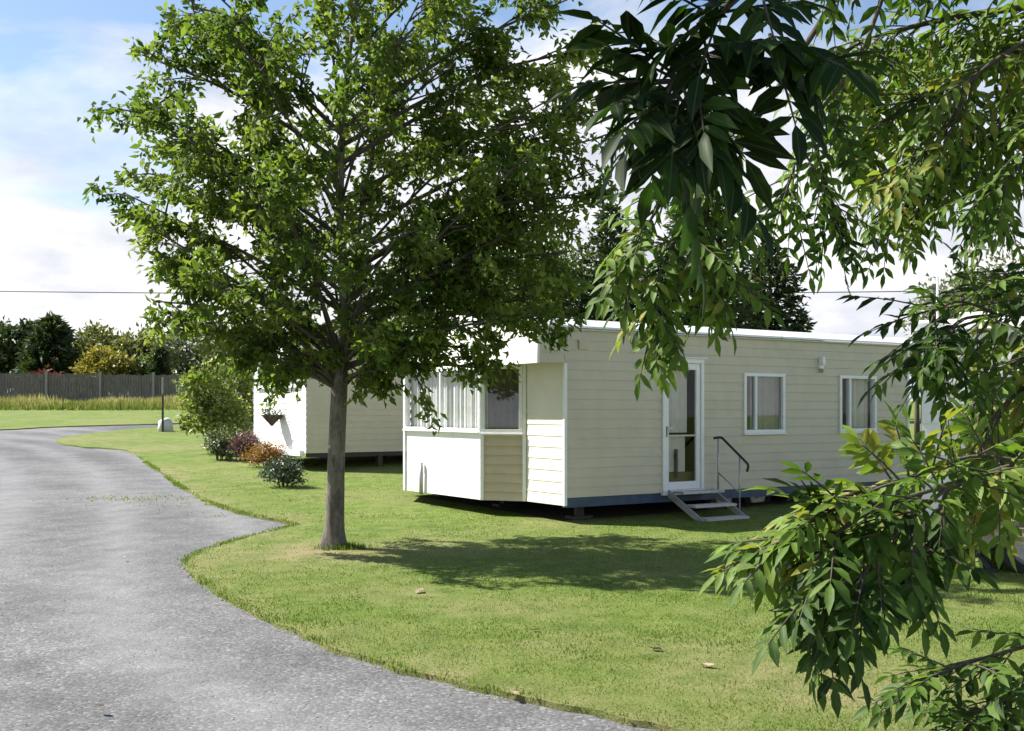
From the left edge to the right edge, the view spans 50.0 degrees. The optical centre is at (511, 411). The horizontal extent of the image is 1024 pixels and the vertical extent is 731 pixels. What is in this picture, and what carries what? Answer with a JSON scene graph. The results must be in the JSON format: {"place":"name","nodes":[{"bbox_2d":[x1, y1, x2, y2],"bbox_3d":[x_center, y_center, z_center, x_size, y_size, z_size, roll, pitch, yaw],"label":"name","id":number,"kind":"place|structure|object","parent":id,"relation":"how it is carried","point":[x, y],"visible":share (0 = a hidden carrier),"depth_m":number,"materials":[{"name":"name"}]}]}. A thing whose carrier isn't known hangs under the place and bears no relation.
{"place":"outdoors","nodes":[
{"label":"outdoors","id":0,"kind":"place"},
{"bbox_2d":[0,393,187,409],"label":"tall grass","id":1,"kind":"structure","parent":0,"point":[43,403],"depth_m":52.94,"materials":[{"name":"green plant"}]},
{"bbox_2d":[0,407,188,429],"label":"grass verge","id":2,"kind":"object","parent":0,"point":[22,419],"depth_m":43.36,"materials":[{"name":"green plant"}]},
{"bbox_2d":[0,371,249,401],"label":"board fence","id":3,"kind":"object","parent":2,"relation":"on","point":[68,386],"visible":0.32,"depth_m":60.98,"materials":[{"name":"wood"}]},
{"bbox_2d":[0,423,656,730],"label":"road","id":4,"kind":"structure","parent":0,"point":[42,469],"depth_m":7.40,"materials":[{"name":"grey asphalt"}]},
{"bbox_2d":[916,277,1023,573],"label":"touring caravan","id":5,"kind":"object","parent":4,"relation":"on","point":[927,426],"visible":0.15,"depth_m":10.37,"materials":[{"name":"beige"}]},
{"bbox_2d":[920,394,921,449],"bbox_3d":[4.375,0.023,11.446,0.115,0.775,1.630,0,0,26],"label":"window","id":6,"kind":"structure","parent":5,"relation":"in","point":[920,394],"depth_m":10.74,"materials":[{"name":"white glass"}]},
{"bbox_2d":[966,372,1023,454],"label":"window","id":7,"kind":"structure","parent":5,"relation":"in","point":[1003,399],"depth_m":10.29,"materials":[{"name":"white glass"}]},
{"bbox_2d":[0,291,931,293],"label":"power line","id":8,"kind":"object","parent":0,"point":[338,293],"visible":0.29,"depth_m":51.98,"materials":[{"name":"metal"}]},
{"bbox_2d":[0,0,1023,400],"label":"sky","id":9,"kind":"structure","parent":0,"point":[58,58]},
{"bbox_2d":[56,419,1023,730],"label":"lawn","id":10,"kind":"structure","parent":0,"point":[178,449],"depth_m":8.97,"materials":[{"name":"green plant"}]},
{"bbox_2d":[162,377,163,431],"bbox_3d":[-11.116,-0.144,34.920,0.069,1.880,0.069,0,0,0],"label":"marker post","id":11,"kind":"object","parent":10,"relation":"on","point":[162,404],"visible":0.87,"depth_m":34.90,"materials":[{"name":"black metal"}]},
{"bbox_2d":[158,418,173,431],"bbox_3d":[-11.132,0.498,35.274,0.529,0.591,0.449,0,0,0],"label":"stone","id":12,"kind":"object","parent":10,"relation":"on","point":[168,426],"visible":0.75,"depth_m":35.10,"materials":[{"name":"white stone"}]},
{"bbox_2d":[175,417,191,431],"bbox_3d":[-10.361,0.415,34.902,0.642,0.646,0.651,0,0,0],"label":"flecked shrub","id":13,"kind":"object","parent":10,"relation":"on","point":[182,427],"visible":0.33,"depth_m":34.78,"materials":[{"name":"green plant"}]},
{"bbox_2d":[168,352,253,454],"bbox_3d":[-7.351,-0.170,26.745,2.217,2.551,2.008,0,0,0],"label":"climbing shrub","id":14,"kind":"object","parent":10,"relation":"on","point":[209,409],"visible":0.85,"depth_m":26.37,"materials":[{"name":"green plant"}]},
{"bbox_2d":[200,426,235,459],"bbox_3d":[-6.655,0.752,24.830,0.890,0.856,0.921,0,0,29],"label":"flecked shrub","id":15,"kind":"object","parent":10,"relation":"on","point":[217,444],"visible":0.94,"depth_m":24.76,"materials":[{"name":"green plant"}]},
{"bbox_2d":[220,357,253,447],"bbox_3d":[-7.074,-0.259,28.463,1.420,2.589,1.291,0,0,23],"label":"climbing shrub","id":16,"kind":"object","parent":10,"relation":"on","point":[244,388],"visible":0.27,"depth_m":28.23,"materials":[{"name":"green plant"}]},
{"bbox_2d":[222,429,260,460],"bbox_3d":[-5.921,0.791,24.694,1.164,0.805,1.101,0,0,0],"label":"purple shrub","id":17,"kind":"object","parent":10,"relation":"on","point":[242,441],"visible":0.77,"depth_m":24.45,"materials":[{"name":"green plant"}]},
{"bbox_2d":[235,386,253,448],"bbox_3d":[-6.943,0.194,28.308,0.070,1.700,0.780,0,0,28],"label":"garden trellis","id":18,"kind":"object","parent":10,"relation":"on","point":[252,430],"visible":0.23,"depth_m":28.58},
{"bbox_2d":[237,438,295,466],"bbox_3d":[-5.191,0.915,23.217,1.248,0.696,1.072,0,0,0],"label":"orange shrub","id":19,"kind":"object","parent":10,"relation":"on","point":[264,455],"visible":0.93,"depth_m":23.07,"materials":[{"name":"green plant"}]},
{"bbox_2d":[256,454,309,486],"bbox_3d":[-4.000,1.070,19.221,0.899,0.669,1.048,0,0,0],"label":"grey shrub","id":20,"kind":"object","parent":10,"relation":"on","point":[278,469],"visible":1,"depth_m":19.07,"materials":[{"name":"green plant"}]},
{"bbox_2d":[254,343,402,469],"bbox_3d":[-1.189,-0.130,26.051,9.390,2.900,3.182,0,0,-33],"label":"static caravan","id":21,"kind":"object","parent":10,"relation":"on","point":[374,428],"visible":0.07,"depth_m":23.00,"materials":[{"name":"beige"}]},
{"bbox_2d":[257,362,277,388],"bbox_3d":[-5.322,-0.843,24.123,0.188,0.705,1.230,0,0,-33],"label":"window","id":22,"kind":"structure","parent":21,"relation":"in","point":[259,386],"depth_m":24.55,"materials":[{"name":"white glass"}]},
{"bbox_2d":[259,393,283,425],"bbox_3d":[-5.060,-0.041,23.293,0.572,0.712,0.549,0,0,0],"label":"hanging basket","id":23,"kind":"object","parent":21,"relation":"attached to","point":[272,419],"visible":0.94,"depth_m":23.20,"materials":[{"name":"black metal"}]},
{"bbox_2d":[77,0,632,549],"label":"lawn tree","id":24,"kind":"object","parent":10,"relation":"on","point":[433,250],"visible":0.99,"depth_m":11.59,"materials":[{"name":"green plant"}]},
{"bbox_2d":[421,491,884,519],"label":"bare soil","id":25,"kind":"structure","parent":10,"relation":"on","point":[545,510],"depth_m":16.08,"materials":[{"name":"brown soil"}]},
{"bbox_2d":[402,315,914,519],"bbox_3d":[2.201,0.098,17.829,7.480,2.965,4.615,0,0,-33],"label":"static caravan","id":26,"kind":"object","parent":10,"relation":"on","point":[578,426],"visible":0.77,"depth_m":15.53,"materials":[{"name":"beige"}]},
{"bbox_2d":[402,368,487,432],"bbox_3d":[-1.006,-0.157,16.119,0.189,0.915,2.283,0,0,-33],"label":"window","id":27,"kind":"structure","parent":26,"relation":"in","point":[461,408],"depth_m":16.09,"materials":[{"name":"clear glass"}]},
{"bbox_2d":[480,365,522,434],"bbox_3d":[-0.121,-0.152,15.088,0.623,0.955,0.189,0,0,18],"label":"window","id":28,"kind":"structure","parent":26,"relation":"in","point":[505,402],"depth_m":15.13,"materials":[{"name":"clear glass"}]},
{"bbox_2d":[661,357,707,495],"bbox_3d":[2.365,0.202,15.324,0.840,1.915,0.178,0,0,-33],"label":"door","id":29,"kind":"structure","parent":26,"relation":"in","point":[674,408],"depth_m":15.41,"materials":[{"name":"white glass"}]},
{"bbox_2d":[743,373,786,434],"bbox_3d":[3.691,-0.107,16.212,0.880,0.905,0.188,0,0,-33],"label":"window","id":30,"kind":"structure","parent":26,"relation":"in","point":[763,386],"depth_m":16.32,"materials":[{"name":"clear glass"}]},
{"bbox_2d":[839,375,878,432],"bbox_3d":[5.425,-0.107,17.342,0.900,0.905,0.189,0,0,-33],"label":"window","id":31,"kind":"structure","parent":26,"relation":"in","point":[856,386],"depth_m":17.47,"materials":[{"name":"white glass"}]},
{"bbox_2d":[668,436,749,521],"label":"entry steps","id":32,"kind":"structure","parent":10,"relation":"on","point":[690,512],"depth_m":14.98,"materials":[{"name":"metal"}]},
{"bbox_2d":[900,334,920,481],"bbox_3d":[7.404,0.037,20.043,1.076,2.898,1.167,0,0,0],"label":"sapling","id":33,"kind":"object","parent":10,"relation":"on","point":[917,420],"visible":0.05,"depth_m":19.96,"materials":[{"name":"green plant"}]},
{"bbox_2d":[893,238,1023,336],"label":"willow tree","id":34,"kind":"object","parent":10,"relation":"on","point":[955,315],"visible":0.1,"depth_m":26.69,"materials":[{"name":"green plant"}]},
{"bbox_2d":[910,401,919,418],"bbox_3d":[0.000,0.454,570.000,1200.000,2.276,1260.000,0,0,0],"label":"ground","id":35,"kind":"structure","parent":0,"point":[912,412],"depth_m":51.81,"materials":[{"name":"green plant"}]},
{"bbox_2d":[0,315,37,389],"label":"broadleaf tree","id":36,"kind":"object","parent":35,"relation":"on","point":[12,338],"visible":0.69,"depth_m":70.28,"materials":[{"name":"green plant"}]},
{"bbox_2d":[18,364,64,394],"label":"red shrub","id":37,"kind":"object","parent":35,"relation":"on","point":[38,372],"visible":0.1,"depth_m":63.11,"materials":[{"name":"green plant"}]},
{"bbox_2d":[7,310,95,400],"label":"conifer tree","id":38,"kind":"object","parent":35,"relation":"on","point":[51,339],"visible":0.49,"depth_m":68.17,"materials":[{"name":"green plant"}]},
{"bbox_2d":[68,343,135,394],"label":"golden shrub","id":39,"kind":"object","parent":35,"relation":"on","point":[103,360],"visible":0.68,"depth_m":65.24,"materials":[{"name":"yellow plant"}]},
{"bbox_2d":[71,319,133,394],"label":"broadleaf tree","id":40,"kind":"object","parent":35,"relation":"on","point":[102,335],"visible":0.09,"depth_m":82.67,"materials":[{"name":"green plant"}]},
{"bbox_2d":[118,354,151,398],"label":"garden shrub","id":41,"kind":"object","parent":35,"relation":"on","point":[141,363],"visible":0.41,"depth_m":66.37,"materials":[{"name":"green plant"}]},
{"bbox_2d":[106,322,173,397],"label":"broadleaf tree","id":42,"kind":"object","parent":35,"relation":"on","point":[133,346],"visible":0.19,"depth_m":78.82,"materials":[{"name":"green plant"}]},
{"bbox_2d":[141,345,176,398],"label":"cypress tree","id":43,"kind":"object","parent":35,"relation":"on","point":[159,364],"visible":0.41,"depth_m":65.70,"materials":[{"name":"green plant"}]},
{"bbox_2d":[146,319,227,384],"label":"broadleaf tree","id":44,"kind":"object","parent":35,"relation":"on","point":[180,361],"visible":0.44,"depth_m":71.32,"materials":[{"name":"green plant"}]},
{"bbox_2d":[194,321,252,375],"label":"broadleaf tree","id":45,"kind":"object","parent":35,"relation":"on","point":[229,326],"visible":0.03,"depth_m":74.95,"materials":[{"name":"green plant"}]},
{"bbox_2d":[275,314,337,336],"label":"broadleaf tree","id":46,"kind":"object","parent":35,"relation":"on","point":[320,324],"visible":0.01,"depth_m":79.48,"materials":[{"name":"green plant"}]},
{"bbox_2d":[337,298,424,330],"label":"broadleaf tree","id":47,"kind":"object","parent":35,"relation":"on","point":[402,316],"visible":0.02,"depth_m":57.07,"materials":[{"name":"green plant"}]},
{"bbox_2d":[412,217,610,325],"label":"broadleaf tree","id":48,"kind":"object","parent":35,"relation":"on","point":[572,257],"visible":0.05,"depth_m":43.94,"materials":[{"name":"green plant"}]},
{"bbox_2d":[562,203,645,322],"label":"conifer tree","id":49,"kind":"object","parent":35,"relation":"on","point":[602,246],"visible":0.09,"depth_m":43.70,"materials":[{"name":"green plant"}]},
{"bbox_2d":[629,195,772,329],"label":"conifer tree","id":50,"kind":"object","parent":35,"relation":"on","point":[743,314],"visible":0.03,"depth_m":42.32,"materials":[{"name":"green plant"}]},
{"bbox_2d":[731,237,822,340],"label":"conifer tree","id":51,"kind":"object","parent":35,"relation":"on","point":[783,290],"visible":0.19,"depth_m":44.42,"materials":[{"name":"green plant"}]},
{"bbox_2d":[542,0,1023,730],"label":"ash tree","id":52,"kind":"object","parent":35,"relation":"on","point":[690,150],"visible":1,"depth_m":2.31,"materials":[{"name":"green plant"}]}
]}

